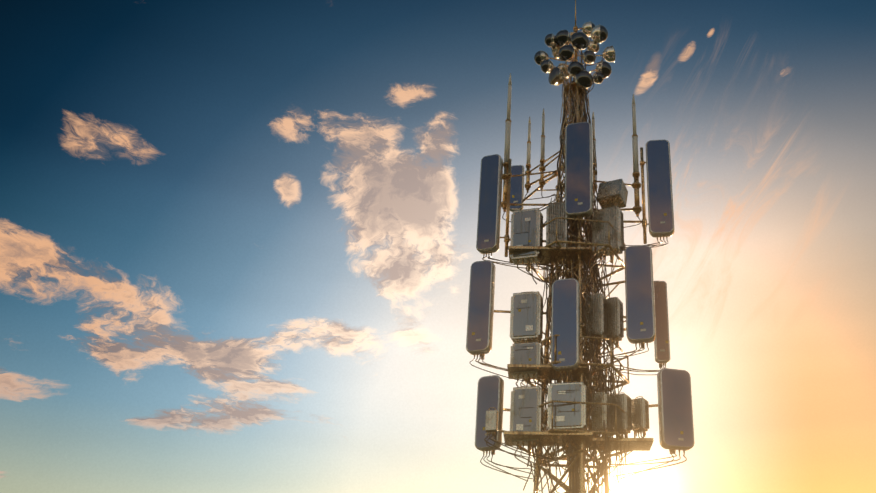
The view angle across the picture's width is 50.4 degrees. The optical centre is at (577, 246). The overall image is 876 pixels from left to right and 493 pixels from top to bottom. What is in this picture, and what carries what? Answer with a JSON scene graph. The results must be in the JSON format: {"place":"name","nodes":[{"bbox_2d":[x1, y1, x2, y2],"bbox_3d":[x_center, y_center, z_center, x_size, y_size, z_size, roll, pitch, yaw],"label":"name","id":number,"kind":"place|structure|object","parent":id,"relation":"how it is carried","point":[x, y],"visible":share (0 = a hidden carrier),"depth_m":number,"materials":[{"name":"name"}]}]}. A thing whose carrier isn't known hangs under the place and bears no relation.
{"place":"outdoors","nodes":[
{"label":"outdoors","id":0,"kind":"place"},
{"bbox_2d":[0,0,875,492],"label":"sky","id":1,"kind":"structure","parent":0,"point":[238,251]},
{"label":"ground","id":2,"kind":"structure","parent":0,"visible":0},
{"bbox_2d":[533,85,608,492],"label":"cable bundle","id":3,"kind":"object","parent":2,"relation":"on","point":[581,451],"visible":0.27,"depth_m":18.08,"materials":[{"name":"metal"}]},
{"bbox_2d":[475,375,509,455],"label":"panel antenna","id":4,"kind":"object","parent":3,"relation":"attached to","point":[490,392],"visible":0.79,"depth_m":17.83,"materials":[{"name":"blue"}]},
{"bbox_2d":[485,407,504,436],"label":"junction box","id":5,"kind":"object","parent":4,"relation":"attached to","point":[491,424],"visible":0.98,"depth_m":17.43,"materials":[{"name":"metal"}]},
{"bbox_2d":[466,260,545,359],"bbox_3d":[-1.424,1.342,19.061,1.694,2.161,0.448,2,-27,-4],"label":"panel antenna","id":6,"kind":"object","parent":3,"relation":"attached to","point":[481,311],"visible":0.98,"depth_m":18.88,"materials":[{"name":"blue"}]},
{"bbox_2d":[476,154,545,256],"bbox_3d":[-1.338,-0.883,20.237,1.695,2.574,0.338,2,-27,-3],"label":"panel antenna","id":7,"kind":"object","parent":3,"relation":"attached to","point":[489,212],"visible":0.96,"depth_m":20.12,"materials":[{"name":"blue"}]},
{"bbox_2d":[510,291,545,345],"bbox_3d":[-0.957,1.590,18.735,0.619,1.217,1.028,-5,-27,9],"label":"equipment box","id":8,"kind":"object","parent":3,"relation":"attached to","point":[526,318],"visible":0.9,"depth_m":18.28,"materials":[{"name":"metal"}]},
{"bbox_2d":[501,73,557,211],"bbox_3d":[-1.058,-2.478,21.240,1.318,3.828,0.210,1,-27,-1],"label":"whip antenna","id":9,"kind":"object","parent":3,"relation":"attached to","point":[506,150],"visible":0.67,"depth_m":20.90,"materials":[{"name":"metal"}]},
{"bbox_2d":[510,165,557,211],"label":"panel antenna","id":10,"kind":"object","parent":3,"relation":"attached to","point":[517,191],"visible":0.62,"depth_m":22.17,"materials":[{"name":"blue"}]},
{"bbox_2d":[525,117,559,192],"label":"whip antenna","id":11,"kind":"object","parent":3,"relation":"attached to","point":[528,184],"visible":0.96,"depth_m":21.62,"materials":[{"name":"metal"}]},
{"bbox_2d":[539,108,558,189],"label":"whip antenna","id":12,"kind":"object","parent":3,"relation":"attached to","point":[542,168],"visible":0.94,"depth_m":21.36,"materials":[{"name":"metal"}]},
{"bbox_2d":[551,278,579,375],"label":"panel antenna","id":13,"kind":"object","parent":3,"relation":"attached to","point":[565,325],"visible":0.96,"depth_m":17.85,"materials":[{"name":"blue"}]},
{"bbox_2d":[508,217,625,281],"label":"platform","id":14,"kind":"structure","parent":3,"relation":"attached to","point":[548,251],"depth_m":19.01,"materials":[{"name":"metal"}]},
{"bbox_2d":[510,208,550,270],"bbox_3d":[-0.968,-0.064,19.577,0.649,1.409,1.063,-7,-28,14],"label":"equipment box","id":15,"kind":"object","parent":14,"relation":"on","point":[526,227],"visible":0.94,"depth_m":19.14,"materials":[{"name":"metal"}]},
{"bbox_2d":[546,202,567,262],"bbox_3d":[-0.393,-0.278,19.693,0.448,1.402,0.789,-4,-27,7],"label":"equipment box","id":16,"kind":"object","parent":14,"relation":"on","point":[555,210],"visible":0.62,"depth_m":19.39,"materials":[{"name":"metal"}]},
{"bbox_2d":[592,206,623,262],"bbox_3d":[0.516,-0.244,19.666,0.538,1.240,1.070,21,-34,-35],"label":"equipment box","id":17,"kind":"object","parent":14,"relation":"on","point":[613,216],"visible":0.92,"depth_m":19.40,"materials":[{"name":"metal"}]},
{"bbox_2d":[507,334,629,393],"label":"platform","id":18,"kind":"structure","parent":3,"relation":"attached to","point":[547,370],"depth_m":17.81,"materials":[{"name":"metal"}]},
{"bbox_2d":[510,342,543,383],"bbox_3d":[-0.935,2.422,18.313,0.606,0.825,1.030,-5,-27,9],"label":"equipment box","id":19,"kind":"object","parent":18,"relation":"on","point":[526,353],"visible":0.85,"depth_m":17.91,"materials":[{"name":"metal"}]},
{"bbox_2d":[563,0,587,96],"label":"lightning rod","id":20,"kind":"object","parent":3,"relation":"attached to","point":[575,57],"visible":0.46,"depth_m":21.99,"materials":[{"name":"metal"}]},
{"bbox_2d":[544,33,556,46],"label":"radome dish","id":21,"kind":"object","parent":20,"relation":"attached to","point":[549,40],"visible":0.69,"depth_m":22.04,"materials":[{"name":"silver metal"}]},
{"bbox_2d":[540,59,568,73],"bbox_3d":[-0.448,-4.208,21.829,0.934,0.339,0.338,15,-30,-26],"label":"radome dish","id":22,"kind":"object","parent":20,"relation":"attached to","point":[547,66],"visible":0.69,"depth_m":21.58,"materials":[{"name":"silver metal"}]},
{"bbox_2d":[534,50,577,65],"bbox_3d":[-0.513,-4.552,22.073,1.063,0.382,0.382,1,-27,-1],"label":"radome dish","id":23,"kind":"object","parent":20,"relation":"attached to","point":[540,56],"visible":0.79,"depth_m":21.94,"materials":[{"name":"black metal"}]},
{"bbox_2d":[551,44,561,58],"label":"radome dish","id":24,"kind":"object","parent":20,"relation":"attached to","point":[554,51],"visible":0.29,"depth_m":22.20,"materials":[{"name":"silver metal"}]},
{"bbox_2d":[548,67,567,85],"bbox_3d":[-0.263,-3.926,21.509,0.767,0.426,0.426,14,-30,-25],"label":"radome dish","id":25,"kind":"object","parent":20,"relation":"attached to","point":[557,76],"visible":0.85,"depth_m":21.30,"materials":[{"name":"silver metal"}]},
{"bbox_2d":[555,30,570,45],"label":"radome dish","id":26,"kind":"object","parent":20,"relation":"attached to","point":[562,37],"visible":0.71,"depth_m":21.94,"materials":[{"name":"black metal"}]},
{"bbox_2d":[557,63,569,77],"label":"radome dish","id":27,"kind":"object","parent":20,"relation":"attached to","point":[563,65],"visible":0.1,"depth_m":22.04,"materials":[{"name":"silver metal"}]},
{"bbox_2d":[559,45,574,61],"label":"radome dish","id":28,"kind":"object","parent":20,"relation":"attached to","point":[566,53],"visible":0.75,"depth_m":21.63,"materials":[{"name":"black metal"}]},
{"bbox_2d":[567,61,583,76],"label":"radome dish","id":29,"kind":"object","parent":20,"relation":"attached to","point":[574,68],"visible":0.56,"depth_m":21.34,"materials":[{"name":"black metal"}]},
{"bbox_2d":[571,32,588,51],"bbox_3d":[0.070,-4.930,22.054,0.435,0.466,0.532,-6,-28,11],"label":"radome dish","id":30,"kind":"object","parent":20,"relation":"attached to","point":[579,40],"visible":0.96,"depth_m":21.86,"materials":[{"name":"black metal"}]},
{"bbox_2d":[573,70,592,91],"bbox_3d":[0.069,-3.881,21.455,0.653,0.467,0.445,-20,-33,34],"label":"radome dish","id":31,"kind":"object","parent":20,"relation":"attached to","point":[583,79],"visible":0.88,"depth_m":21.24,"materials":[{"name":"black metal"}]},
{"bbox_2d":[573,21,594,36],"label":"radome dish","id":32,"kind":"object","parent":20,"relation":"attached to","point":[587,27],"visible":0.67,"depth_m":22.51,"materials":[{"name":"silver metal"}]},
{"bbox_2d":[582,51,595,64],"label":"radome dish","id":33,"kind":"object","parent":20,"relation":"attached to","point":[589,57],"visible":0.81,"depth_m":21.52,"materials":[{"name":"silver metal"}]},
{"bbox_2d":[588,41,599,52],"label":"radome dish","id":34,"kind":"object","parent":20,"relation":"attached to","point":[593,46],"visible":0.62,"depth_m":22.47,"materials":[{"name":"silver metal"}]},
{"bbox_2d":[575,46,615,61],"bbox_3d":[0.421,-4.697,22.228,1.036,0.404,0.407,1,-27,-1],"label":"radome dish","id":35,"kind":"object","parent":20,"relation":"attached to","point":[609,53],"visible":0.73,"depth_m":22.10,"materials":[{"name":"silver metal"}]},
{"bbox_2d":[586,24,607,43],"bbox_3d":[0.356,-5.192,22.500,0.839,0.467,0.454,-9,-28,17],"label":"radome dish","id":36,"kind":"object","parent":20,"relation":"attached to","point":[599,33],"visible":0.81,"depth_m":22.29,"materials":[{"name":"silver metal"}]},
{"bbox_2d":[592,72,603,83],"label":"radome dish","id":37,"kind":"object","parent":20,"relation":"attached to","point":[598,77],"visible":0.65,"depth_m":21.47,"materials":[{"name":"silver metal"}]},
{"bbox_2d":[590,61,611,78],"bbox_3d":[0.391,-4.144,21.847,0.935,0.422,0.419,-14,-30,25],"label":"radome dish","id":38,"kind":"object","parent":20,"relation":"attached to","point":[604,68],"visible":0.67,"depth_m":21.59,"materials":[{"name":"silver metal"}]},
{"bbox_2d":[470,29,686,492],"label":"frame","id":39,"kind":"object","parent":3,"relation":"attached to","point":[602,376],"visible":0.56,"depth_m":18.40,"materials":[{"name":"brown metal"}]},
{"bbox_2d":[503,400,653,460],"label":"platform","id":40,"kind":"structure","parent":3,"relation":"attached to","point":[634,443],"depth_m":17.18,"materials":[{"name":"metal"}]},
{"bbox_2d":[510,385,543,451],"bbox_3d":[-0.891,3.394,17.784,0.602,1.273,1.089,-5,-27,9],"label":"equipment box","id":41,"kind":"object","parent":40,"relation":"on","point":[526,413],"visible":0.85,"depth_m":17.34,"materials":[{"name":"metal"}]},
{"bbox_2d":[547,381,586,429],"bbox_3d":[-0.175,3.076,17.335,0.722,1.100,0.426,-4,-27,7],"label":"equipment box","id":42,"kind":"object","parent":40,"relation":"on","point":[570,416],"visible":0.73,"depth_m":17.15,"materials":[{"name":"metal"}]},
{"bbox_2d":[587,391,611,437],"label":"equipment box","id":43,"kind":"object","parent":40,"relation":"on","point":[599,416],"visible":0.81,"depth_m":17.45,"materials":[{"name":"metal"}]},
{"bbox_2d":[611,392,631,437],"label":"equipment box","id":44,"kind":"object","parent":40,"relation":"on","point":[624,419],"visible":0.75,"depth_m":17.70,"materials":[{"name":"metal"}]},
{"bbox_2d":[631,396,648,436],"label":"equipment box","id":45,"kind":"object","parent":40,"relation":"on","point":[640,415],"visible":0.98,"depth_m":17.97,"materials":[{"name":"metal"}]},
{"bbox_2d":[565,122,592,223],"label":"panel antenna","id":46,"kind":"object","parent":3,"relation":"attached to","point":[578,169],"visible":0.96,"depth_m":19.70,"materials":[{"name":"blue"}]},
{"bbox_2d":[592,112,597,192],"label":"whip antenna","id":47,"kind":"object","parent":3,"relation":"attached to","point":[593,128],"visible":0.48,"depth_m":21.32,"materials":[{"name":"metal"}]},
{"bbox_2d":[584,293,606,345],"bbox_3d":[0.371,1.425,18.513,0.434,1.108,0.540,-16,-31,29],"label":"equipment box","id":48,"kind":"object","parent":3,"relation":"attached to","point":[597,321],"visible":0.83,"depth_m":18.40,"materials":[{"name":"metal"}]},
{"bbox_2d":[593,179,627,211],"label":"equipment box","id":49,"kind":"object","parent":3,"relation":"attached to","point":[610,193],"visible":0.96,"depth_m":20.02,"materials":[{"name":"metal"}]},
{"bbox_2d":[602,297,623,347],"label":"equipment box","id":50,"kind":"object","parent":3,"relation":"attached to","point":[615,328],"visible":0.79,"depth_m":18.64,"materials":[{"name":"metal"}]},
{"bbox_2d":[593,94,641,216],"bbox_3d":[0.857,-2.173,21.153,1.185,3.348,0.223,1,-27,-1],"label":"whip antenna","id":51,"kind":"object","parent":3,"relation":"attached to","point":[637,207],"visible":0.88,"depth_m":20.88,"materials":[{"name":"metal"}]},
{"bbox_2d":[597,245,655,352],"bbox_3d":[0.970,1.120,19.189,1.392,2.266,0.442,-12,-29,21],"label":"panel antenna","id":52,"kind":"object","parent":3,"relation":"attached to","point":[638,281],"visible":1,"depth_m":18.90,"materials":[{"name":"blue"}]},
{"bbox_2d":[623,281,669,367],"bbox_3d":[1.165,1.615,19.880,1.712,2.017,0.352,9,-28,-17],"label":"panel antenna","id":53,"kind":"object","parent":3,"relation":"attached to","point":[661,347],"visible":0.85,"depth_m":19.93,"materials":[{"name":"grey plastic"}]},
{"bbox_2d":[624,140,674,243],"bbox_3d":[1.245,-1.197,20.699,1.851,2.554,0.373,-6,-28,11],"label":"panel antenna","id":54,"kind":"object","parent":3,"relation":"attached to","point":[659,194],"visible":0.94,"depth_m":20.43,"materials":[{"name":"blue"}]},
{"bbox_2d":[649,368,693,454],"bbox_3d":[1.353,3.320,18.129,1.857,1.702,0.504,-7,-28,13],"label":"panel antenna","id":55,"kind":"object","parent":3,"relation":"attached to","point":[675,416],"visible":0.96,"depth_m":17.90,"materials":[{"name":"grey plastic"}]}
]}

